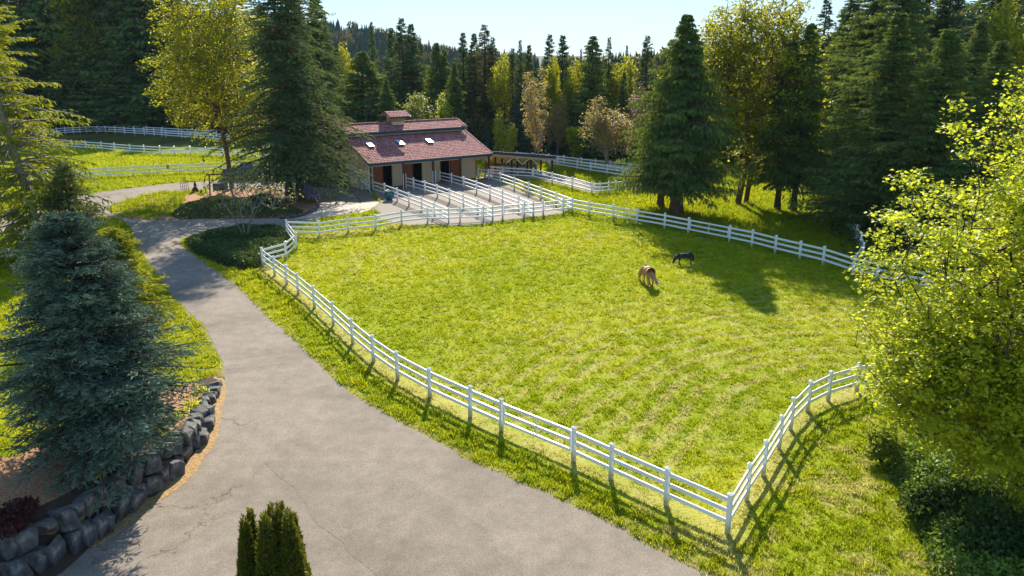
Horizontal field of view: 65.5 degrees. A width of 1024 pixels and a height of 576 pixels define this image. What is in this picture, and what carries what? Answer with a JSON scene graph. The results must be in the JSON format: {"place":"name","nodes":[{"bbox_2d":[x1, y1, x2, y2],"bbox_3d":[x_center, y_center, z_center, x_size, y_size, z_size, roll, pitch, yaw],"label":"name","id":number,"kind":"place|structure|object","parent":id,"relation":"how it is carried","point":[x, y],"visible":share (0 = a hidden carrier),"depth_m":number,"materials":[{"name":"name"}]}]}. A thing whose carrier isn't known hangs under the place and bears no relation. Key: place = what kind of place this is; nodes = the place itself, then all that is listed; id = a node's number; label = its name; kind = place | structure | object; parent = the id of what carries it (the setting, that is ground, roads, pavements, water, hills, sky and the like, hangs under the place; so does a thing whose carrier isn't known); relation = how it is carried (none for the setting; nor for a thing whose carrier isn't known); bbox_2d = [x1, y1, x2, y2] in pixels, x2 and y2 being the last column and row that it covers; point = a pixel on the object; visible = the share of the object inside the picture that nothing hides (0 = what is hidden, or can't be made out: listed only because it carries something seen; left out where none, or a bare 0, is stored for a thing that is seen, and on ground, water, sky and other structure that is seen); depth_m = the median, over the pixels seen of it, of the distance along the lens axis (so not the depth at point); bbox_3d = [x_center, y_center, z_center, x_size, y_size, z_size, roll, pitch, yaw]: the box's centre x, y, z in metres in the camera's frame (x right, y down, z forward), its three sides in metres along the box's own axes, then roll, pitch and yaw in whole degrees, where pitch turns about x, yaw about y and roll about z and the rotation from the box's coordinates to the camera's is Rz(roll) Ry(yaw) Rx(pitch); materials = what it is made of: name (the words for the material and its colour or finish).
{"place":"outdoors","nodes":[
{"label":"outdoors","id":0,"kind":"place"},
{"bbox_2d":[0,178,704,575],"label":"driveway","id":1,"kind":"structure","parent":0,"point":[288,398],"depth_m":28.84,"materials":[{"name":"grey asphalt"}]},
{"bbox_2d":[86,369,227,550],"bbox_3d":[-12.469,5.854,31.006,1.986,0.130,14.324,-1,17,-4],"label":"needle shoulder","id":2,"kind":"object","parent":1,"relation":"on","point":[193,462],"visible":0.83,"depth_m":28.34},
{"bbox_2d":[111,188,314,218],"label":"mulch island","id":3,"kind":"structure","parent":1,"relation":"on","point":[303,205],"depth_m":78.96,"materials":[{"name":"brown plant"}]},
{"bbox_2d":[136,0,277,188],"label":"golden maple","id":4,"kind":"object","parent":3,"relation":"on","point":[195,80],"visible":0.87,"depth_m":82.28,"materials":[{"name":"green plant"}]},
{"bbox_2d":[171,196,303,219],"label":"shrubs","id":5,"kind":"object","parent":3,"relation":"on","point":[188,208],"visible":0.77,"depth_m":74.66,"materials":[{"name":"green plant"}]},
{"bbox_2d":[195,0,360,205],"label":"douglas fir","id":6,"kind":"object","parent":3,"relation":"on","point":[268,83],"visible":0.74,"depth_m":76.69,"materials":[{"name":"green plant"}]},
{"bbox_2d":[220,0,380,201],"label":"douglas fir","id":7,"kind":"object","parent":3,"relation":"on","point":[306,93],"visible":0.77,"depth_m":77.69,"materials":[{"name":"green plant"}]},
{"bbox_2d":[295,201,378,218],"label":"apron","id":8,"kind":"object","parent":1,"relation":"on","point":[327,208],"visible":0.94,"depth_m":76.97,"materials":[{"name":"concrete"}]},
{"bbox_2d":[264,459,525,575],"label":"asphalt overlay","id":9,"kind":"object","parent":1,"relation":"on","point":[379,521],"visible":1,"depth_m":25.63,"materials":[{"name":"grey asphalt"}]},
{"bbox_2d":[0,147,1022,575],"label":"verge grass","id":10,"kind":"structure","parent":0,"point":[790,229],"depth_m":37.51,"materials":[{"name":"green plant"}]},
{"bbox_2d":[0,56,1023,575],"bbox_3d":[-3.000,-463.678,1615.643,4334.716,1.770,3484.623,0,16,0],"label":"ground","id":11,"kind":"structure","parent":0,"point":[160,142],"depth_m":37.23,"materials":[{"name":"green plant"}]},
{"bbox_2d":[0,495,39,539],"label":"red leaf shrub","id":12,"kind":"object","parent":11,"relation":"on","point":[14,515],"visible":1,"depth_m":22.86,"materials":[{"name":"red plant"}]},
{"bbox_2d":[0,25,95,130],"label":"fir tree","id":13,"kind":"object","parent":11,"relation":"on","point":[32,43],"visible":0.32,"depth_m":149.34,"materials":[{"name":"green plant"}]},
{"bbox_2d":[0,0,105,127],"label":"cedar tree","id":14,"kind":"object","parent":11,"relation":"on","point":[31,9],"visible":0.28,"depth_m":149.05,"materials":[{"name":"green plant"}]},
{"bbox_2d":[0,6,112,271],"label":"golden conifer","id":15,"kind":"object","parent":11,"relation":"on","point":[14,139],"visible":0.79,"depth_m":56.47,"materials":[{"name":"green plant"}]},
{"bbox_2d":[29,162,114,251],"bbox_3d":[-31.379,-4.981,56.658,6.251,7.984,6.813,0,16,0],"label":"spruce tree","id":16,"kind":"object","parent":11,"relation":"on","point":[62,174],"visible":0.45,"depth_m":55.65,"materials":[{"name":"green plant"}]},
{"bbox_2d":[32,0,113,83],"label":"maple tree","id":17,"kind":"object","parent":11,"relation":"on","point":[76,20],"visible":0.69,"depth_m":149.50,"materials":[{"name":"green plant"}]},
{"bbox_2d":[21,26,136,131],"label":"cedar tree","id":18,"kind":"object","parent":11,"relation":"on","point":[68,93],"visible":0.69,"depth_m":148.16,"materials":[{"name":"green plant"}]},
{"bbox_2d":[35,0,152,126],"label":"cedar tree","id":19,"kind":"object","parent":11,"relation":"on","point":[103,10],"visible":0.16,"depth_m":152.17,"materials":[{"name":"green plant"}]},
{"bbox_2d":[0,383,205,507],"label":"mulch bed","id":20,"kind":"object","parent":11,"relation":"on","point":[9,492],"visible":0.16,"depth_m":25.65,"materials":[{"name":"brown plant"}]},
{"bbox_2d":[0,211,213,514],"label":"blue spruce","id":21,"kind":"object","parent":20,"relation":"on","point":[103,390],"visible":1,"depth_m":24.97,"materials":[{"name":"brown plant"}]},
{"bbox_2d":[0,380,222,575],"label":"rock wall","id":22,"kind":"structure","parent":11,"relation":"on","point":[22,552],"depth_m":24.86,"materials":[{"name":"grey stone"}]},
{"bbox_2d":[75,34,165,131],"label":"cedar tree","id":23,"kind":"object","parent":11,"relation":"on","point":[114,59],"visible":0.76,"depth_m":148.77,"materials":[{"name":"green plant"}]},
{"bbox_2d":[31,126,229,138],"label":"fence","id":24,"kind":"object","parent":11,"relation":"on","point":[144,131],"visible":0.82,"depth_m":143.93,"materials":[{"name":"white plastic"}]},
{"bbox_2d":[84,226,179,333],"bbox_3d":[-21.223,-0.103,43.129,6.683,6.556,6.292,0,16,0],"label":"spruce tree","id":25,"kind":"object","parent":11,"relation":"on","point":[115,233],"visible":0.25,"depth_m":42.76,"materials":[{"name":"green plant"}]},
{"bbox_2d":[75,0,204,126],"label":"cedar tree","id":26,"kind":"object","parent":11,"relation":"on","point":[138,11],"visible":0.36,"depth_m":150.21,"materials":[{"name":"green plant"}]},
{"bbox_2d":[27,161,258,179],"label":"fence","id":27,"kind":"object","parent":11,"relation":"on","point":[157,171],"visible":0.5,"depth_m":97.40,"materials":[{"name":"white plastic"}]},
{"bbox_2d":[44,139,267,156],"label":"fence","id":28,"kind":"object","parent":11,"relation":"on","point":[144,151],"visible":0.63,"depth_m":116.92,"materials":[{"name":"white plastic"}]},
{"bbox_2d":[101,0,222,128],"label":"cedar tree","id":29,"kind":"object","parent":11,"relation":"on","point":[142,102],"visible":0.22,"depth_m":149.70,"materials":[{"name":"green plant"}]},
{"bbox_2d":[113,0,237,131],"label":"fir tree","id":30,"kind":"object","parent":11,"relation":"on","point":[174,2],"visible":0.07,"depth_m":152.90,"materials":[{"name":"green plant"}]},
{"bbox_2d":[133,39,227,130],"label":"fir tree","id":31,"kind":"object","parent":11,"relation":"on","point":[162,113],"visible":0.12,"depth_m":148.25,"materials":[{"name":"green plant"}]},
{"bbox_2d":[183,223,292,270],"bbox_3d":[-20.743,-3.418,61.227,8.364,1.003,13.655,-7,18,-23],"label":"ground cover","id":32,"kind":"object","parent":11,"relation":"on","point":[244,247],"visible":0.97,"depth_m":60.69,"materials":[{"name":"green plant"}]},
{"bbox_2d":[196,154,303,233],"bbox_3d":[-20.700,-7.186,63.352,8.174,7.131,6.418,-3,17,-12],"label":"multi stem tree","id":33,"kind":"object","parent":32,"relation":"on","point":[240,193],"visible":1,"depth_m":62.71,"materials":[{"name":"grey plant"}]},
{"bbox_2d":[299,0,354,189],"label":"fir tree","id":34,"kind":"object","parent":11,"relation":"on","point":[328,65],"visible":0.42,"depth_m":87.98,"materials":[{"name":"green plant"}]},
{"bbox_2d":[325,51,406,123],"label":"cedar tree","id":35,"kind":"object","parent":11,"relation":"on","point":[364,102],"visible":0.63,"depth_m":116.10,"materials":[{"name":"green plant"}]},
{"bbox_2d":[374,79,400,121],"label":"cedar tree","id":36,"kind":"object","parent":11,"relation":"on","point":[386,97],"visible":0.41,"depth_m":111.26,"materials":[{"name":"green plant"}]},
{"bbox_2d":[380,17,424,110],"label":"fir tree","id":37,"kind":"object","parent":11,"relation":"on","point":[403,70],"visible":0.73,"depth_m":126.76,"materials":[{"name":"green plant"}]},
{"bbox_2d":[322,110,492,193],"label":"barn","id":38,"kind":"structure","parent":11,"relation":"on","point":[398,150],"depth_m":91.13,"materials":[{"name":"beige"}]},
{"bbox_2d":[392,24,432,106],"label":"fir tree","id":39,"kind":"object","parent":11,"relation":"on","point":[411,36],"visible":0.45,"depth_m":129.38,"materials":[{"name":"green plant"}]},
{"bbox_2d":[397,90,437,120],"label":"alder tree","id":40,"kind":"object","parent":11,"relation":"on","point":[415,111],"visible":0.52,"depth_m":109.39,"materials":[{"name":"green plant"}]},
{"bbox_2d":[287,197,572,236],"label":"fence","id":41,"kind":"object","parent":11,"relation":"on","point":[375,225],"visible":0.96,"depth_m":69.74,"materials":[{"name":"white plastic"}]},
{"bbox_2d":[418,43,453,118],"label":"cedar tree","id":42,"kind":"object","parent":11,"relation":"on","point":[434,81],"visible":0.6,"depth_m":123.17,"materials":[{"name":"green plant"}]},
{"bbox_2d":[443,63,479,140],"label":"cedar tree","id":43,"kind":"object","parent":11,"relation":"on","point":[452,90],"visible":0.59,"depth_m":114.31,"materials":[{"name":"green plant"}]},
{"bbox_2d":[364,175,566,225],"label":"gravel yard","id":44,"kind":"structure","parent":11,"relation":"on","point":[384,206],"depth_m":79.42,"materials":[{"name":"grey gravel"}]},
{"bbox_2d":[405,177,490,214],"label":"fence","id":45,"kind":"object","parent":44,"relation":"on","point":[449,194],"visible":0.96,"depth_m":79.56,"materials":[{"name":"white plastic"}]},
{"bbox_2d":[439,170,531,210],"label":"fence","id":46,"kind":"object","parent":44,"relation":"on","point":[476,189],"visible":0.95,"depth_m":82.81,"materials":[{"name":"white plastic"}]},
{"bbox_2d":[478,166,570,206],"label":"fence","id":47,"kind":"object","parent":44,"relation":"on","point":[528,187],"visible":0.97,"depth_m":86.21,"materials":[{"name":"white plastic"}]},
{"bbox_2d":[452,33,481,117],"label":"fir tree","id":48,"kind":"object","parent":11,"relation":"on","point":[461,68],"visible":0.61,"depth_m":124.87,"materials":[{"name":"green plant"}]},
{"bbox_2d":[461,24,509,144],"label":"fir tree","id":49,"kind":"object","parent":11,"relation":"on","point":[487,47],"visible":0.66,"depth_m":122.00,"materials":[{"name":"green plant"}]},
{"bbox_2d":[260,247,734,534],"bbox_3d":[-6.321,2.650,39.768,2.481,1.586,40.797,-12,20,-35],"label":"fence","id":50,"kind":"object","parent":11,"relation":"on","point":[665,482],"visible":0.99,"depth_m":31.70,"materials":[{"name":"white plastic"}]},
{"bbox_2d":[502,403,571,451],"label":"gate","id":51,"kind":"structure","parent":50,"relation":"attached to","point":[536,418],"depth_m":30.33,"materials":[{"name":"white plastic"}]},
{"bbox_2d":[484,52,516,132],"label":"maple tree","id":52,"kind":"object","parent":11,"relation":"on","point":[500,90],"visible":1,"depth_m":115.46,"materials":[{"name":"green plant"}]},
{"bbox_2d":[0,0,1023,159],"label":"woodland","id":53,"kind":"object","parent":11,"relation":"on","point":[482,128],"visible":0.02,"depth_m":124.32,"materials":[{"name":"green plant"}]},
{"bbox_2d":[497,48,529,132],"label":"fir tree","id":54,"kind":"object","parent":11,"relation":"on","point":[512,63],"visible":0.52,"depth_m":118.00,"materials":[{"name":"green plant"}]},
{"bbox_2d":[505,88,531,159],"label":"fir tree","id":55,"kind":"object","parent":11,"relation":"on","point":[517,120],"visible":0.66,"depth_m":110.72,"materials":[{"name":"green plant"}]},
{"bbox_2d":[485,151,555,174],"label":"open shed","id":56,"kind":"structure","parent":11,"relation":"on","point":[511,156],"depth_m":97.62,"materials":[{"name":"beige paint"}]},
{"bbox_2d":[518,45,545,138],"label":"fir tree","id":57,"kind":"object","parent":11,"relation":"on","point":[530,64],"visible":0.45,"depth_m":117.83,"materials":[{"name":"green plant"}]},
{"bbox_2d":[519,66,551,168],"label":"budding tree","id":58,"kind":"object","parent":11,"relation":"on","point":[535,126],"visible":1,"depth_m":100.34,"materials":[{"name":"grey plant"}]},
{"bbox_2d":[484,165,605,192],"bbox_3d":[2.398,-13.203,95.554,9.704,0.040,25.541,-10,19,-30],"label":"fence","id":59,"kind":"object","parent":11,"relation":"on","point":[530,177],"visible":0.48,"depth_m":96.82,"materials":[{"name":"white wood"}]},
{"bbox_2d":[535,34,564,131],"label":"fir tree","id":60,"kind":"object","parent":11,"relation":"on","point":[547,50],"visible":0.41,"depth_m":119.07,"materials":[{"name":"green plant"}]},
{"bbox_2d":[542,56,564,146],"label":"maple tree","id":61,"kind":"object","parent":11,"relation":"on","point":[553,90],"visible":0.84,"depth_m":111.62,"materials":[{"name":"green plant"}]},
{"bbox_2d":[544,92,570,157],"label":"budding tree","id":62,"kind":"object","parent":11,"relation":"on","point":[553,124],"visible":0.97,"depth_m":110.56,"materials":[{"name":"green plant"}]},
{"bbox_2d":[537,35,578,147],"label":"fir tree","id":63,"kind":"object","parent":11,"relation":"on","point":[566,59],"visible":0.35,"depth_m":118.86,"materials":[{"name":"green plant"}]},
{"bbox_2d":[490,166,635,194],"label":"fence","id":64,"kind":"object","parent":11,"relation":"on","point":[591,183],"visible":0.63,"depth_m":86.84,"materials":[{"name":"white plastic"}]},
{"bbox_2d":[561,59,586,123],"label":"maple tree","id":65,"kind":"object","parent":11,"relation":"on","point":[569,90],"visible":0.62,"depth_m":114.09,"materials":[{"name":"green plant"}]},
{"bbox_2d":[564,126,589,160],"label":"chartreuse tree","id":66,"kind":"object","parent":11,"relation":"on","point":[575,137],"visible":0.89,"depth_m":107.70,"materials":[{"name":"green plant"}]},
{"bbox_2d":[561,36,619,158],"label":"cedar tree","id":67,"kind":"object","parent":11,"relation":"on","point":[591,79],"visible":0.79,"depth_m":110.55,"materials":[{"name":"green plant"}]},
{"bbox_2d":[579,95,637,170],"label":"budding tree","id":68,"kind":"object","parent":11,"relation":"on","point":[608,140],"visible":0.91,"depth_m":97.36,"materials":[{"name":"grey plant"}]},
{"bbox_2d":[603,72,633,160],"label":"fir tree","id":69,"kind":"object","parent":11,"relation":"on","point":[622,100],"visible":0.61,"depth_m":109.32,"materials":[{"name":"green plant"}]},
{"bbox_2d":[600,55,643,119],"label":"maple tree","id":70,"kind":"object","parent":11,"relation":"on","point":[616,83],"visible":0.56,"depth_m":113.88,"materials":[{"name":"green plant"}]},
{"bbox_2d":[629,35,660,129],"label":"fir tree","id":71,"kind":"object","parent":11,"relation":"on","point":[642,69],"visible":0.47,"depth_m":115.33,"materials":[{"name":"green plant"}]},
{"bbox_2d":[607,14,756,214],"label":"red cedar","id":72,"kind":"object","parent":11,"relation":"on","point":[681,146],"visible":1,"depth_m":70.41,"materials":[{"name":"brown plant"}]},
{"bbox_2d":[697,0,834,204],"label":"golden maple","id":73,"kind":"object","parent":11,"relation":"on","point":[727,53],"visible":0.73,"depth_m":74.11,"materials":[{"name":"green plant"}]},
{"bbox_2d":[733,39,831,209],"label":"hemlock tree","id":74,"kind":"object","parent":11,"relation":"on","point":[759,178],"visible":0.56,"depth_m":74.61,"materials":[{"name":"green plant"}]},
{"bbox_2d":[747,23,839,211],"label":"hemlock tree","id":75,"kind":"object","parent":11,"relation":"on","point":[812,123],"visible":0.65,"depth_m":73.31,"materials":[{"name":"green plant"}]},
{"bbox_2d":[573,199,1018,299],"bbox_3d":[18.612,-3.437,60.597,1.954,1.763,39.230,-13,21,-36],"label":"fence","id":76,"kind":"object","parent":11,"relation":"on","point":[800,248],"visible":0.67,"depth_m":61.01,"materials":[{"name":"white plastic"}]},
{"bbox_2d":[732,362,881,517],"bbox_3d":[12.987,5.213,31.177,17.306,1.572,5.240,-9,19,-29],"label":"fence","id":77,"kind":"object","parent":11,"relation":"on","point":[750,473],"visible":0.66,"depth_m":30.84,"materials":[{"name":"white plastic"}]},
{"bbox_2d":[804,0,836,127],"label":"fir tree","id":78,"kind":"object","parent":11,"relation":"on","point":[828,20],"visible":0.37,"depth_m":102.27,"materials":[{"name":"green plant"}]},
{"bbox_2d":[811,0,866,142],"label":"cedar tree","id":79,"kind":"object","parent":11,"relation":"on","point":[845,15],"visible":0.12,"depth_m":93.30,"materials":[{"name":"green plant"}]},
{"bbox_2d":[788,48,893,224],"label":"cedar tree","id":80,"kind":"object","parent":11,"relation":"on","point":[854,102],"visible":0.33,"depth_m":70.67,"materials":[{"name":"green plant"}]},
{"bbox_2d":[778,12,945,232],"bbox_3d":[30.255,-13.011,65.157,15.153,18.160,13.823,-2,17,-7],"label":"cedar tree","id":81,"kind":"object","parent":11,"relation":"on","point":[885,109],"visible":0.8,"depth_m":63.92,"materials":[{"name":"green plant"}]},
{"bbox_2d":[818,0,908,152],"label":"cedar tree","id":82,"kind":"object","parent":11,"relation":"on","point":[857,34],"visible":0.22,"depth_m":87.73,"materials":[{"name":"green plant"}]},
{"bbox_2d":[822,0,946,172],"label":"cedar tree","id":83,"kind":"object","parent":11,"relation":"on","point":[916,19],"visible":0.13,"depth_m":81.09,"materials":[{"name":"green plant"}]},
{"bbox_2d":[860,422,911,462],"bbox_3d":[13.685,5.596,29.253,1.867,1.689,1.741,0,16,0],"label":"rhododendron","id":84,"kind":"object","parent":11,"relation":"on","point":[878,444],"visible":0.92,"depth_m":28.97,"materials":[{"name":"green plant"}]},
{"bbox_2d":[830,202,1021,282],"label":"wood undergrowth","id":85,"kind":"object","parent":11,"relation":"on","point":[856,241],"visible":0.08,"depth_m":60.29,"materials":[{"name":"green plant"}]},
{"bbox_2d":[842,28,1011,253],"bbox_3d":[32.446,-11.242,61.568,12.352,16.833,12.861,12,20,35],"label":"cedar tree","id":86,"kind":"object","parent":11,"relation":"on","point":[938,90],"visible":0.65,"depth_m":60.11,"materials":[{"name":"green plant"}]},
{"bbox_2d":[838,66,1023,518],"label":"bright maple","id":87,"kind":"object","parent":11,"relation":"on","point":[942,368],"visible":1,"depth_m":23.21,"materials":[{"name":"green plant"}]},
{"bbox_2d":[907,0,982,145],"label":"fir tree","id":88,"kind":"object","parent":11,"relation":"on","point":[942,12],"visible":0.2,"depth_m":86.84,"materials":[{"name":"green plant"}]},
{"bbox_2d":[891,472,1014,530],"bbox_3d":[14.168,6.794,25.502,3.294,1.534,2.968,-10,19,-29],"label":"leafy shrub","id":89,"kind":"object","parent":11,"relation":"on","point":[947,498],"visible":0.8,"depth_m":25.39,"materials":[{"name":"green plant"}]},
{"bbox_2d":[883,407,1023,575],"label":"undergrowth","id":90,"kind":"object","parent":11,"relation":"on","point":[996,561],"visible":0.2,"depth_m":24.38,"materials":[{"name":"green plant"}]},
{"bbox_2d":[884,40,1023,262],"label":"cedar tree","id":91,"kind":"object","parent":11,"relation":"on","point":[994,67],"visible":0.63,"depth_m":56.44,"materials":[{"name":"green plant"}]},
{"bbox_2d":[920,19,1013,180],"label":"cedar tree","id":92,"kind":"object","parent":11,"relation":"on","point":[980,45],"visible":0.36,"depth_m":74.30,"materials":[{"name":"green plant"}]},
{"bbox_2d":[945,0,1023,118],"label":"maple tree","id":93,"kind":"object","parent":11,"relation":"on","point":[998,24],"visible":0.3,"depth_m":78.88,"materials":[{"name":"green plant"}]},
{"bbox_2d":[957,495,1023,575],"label":"leafy shrub","id":94,"kind":"object","parent":11,"relation":"on","point":[996,532],"visible":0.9,"depth_m":23.32,"materials":[{"name":"green plant"}]},
{"bbox_2d":[959,0,1023,172],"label":"fir tree","id":95,"kind":"object","parent":11,"relation":"on","point":[991,5],"visible":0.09,"depth_m":94.97,"materials":[{"name":"green plant"}]},
{"bbox_2d":[182,0,989,55],"label":"sky","id":96,"kind":"structure","parent":0,"point":[627,22],"materials":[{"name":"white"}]},
{"bbox_3d":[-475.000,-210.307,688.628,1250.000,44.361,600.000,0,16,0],"label":"hill","id":97,"kind":"structure","parent":0,"visible":0},
{"bbox_2d":[214,13,539,73],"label":"hill forest","id":98,"kind":"object","parent":97,"relation":"on","point":[356,37],"visible":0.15,"depth_m":598.35,"materials":[{"name":"green plant"}]},
{"label":"planting bed","id":99,"kind":"structure","parent":0,"visible":0},
{"bbox_2d":[235,513,256,575],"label":"arborvitae","id":100,"kind":"object","parent":99,"relation":"on","point":[243,552],"visible":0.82,"depth_m":19.51,"materials":[{"name":"green plant"}]},
{"bbox_2d":[254,509,281,575],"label":"arborvitae","id":101,"kind":"object","parent":99,"relation":"on","point":[267,548],"visible":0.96,"depth_m":19.32,"materials":[{"name":"green plant"}]},
{"bbox_2d":[278,506,309,575],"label":"arborvitae","id":102,"kind":"object","parent":99,"relation":"on","point":[286,546],"visible":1,"depth_m":19.39,"materials":[{"name":"green plant"}]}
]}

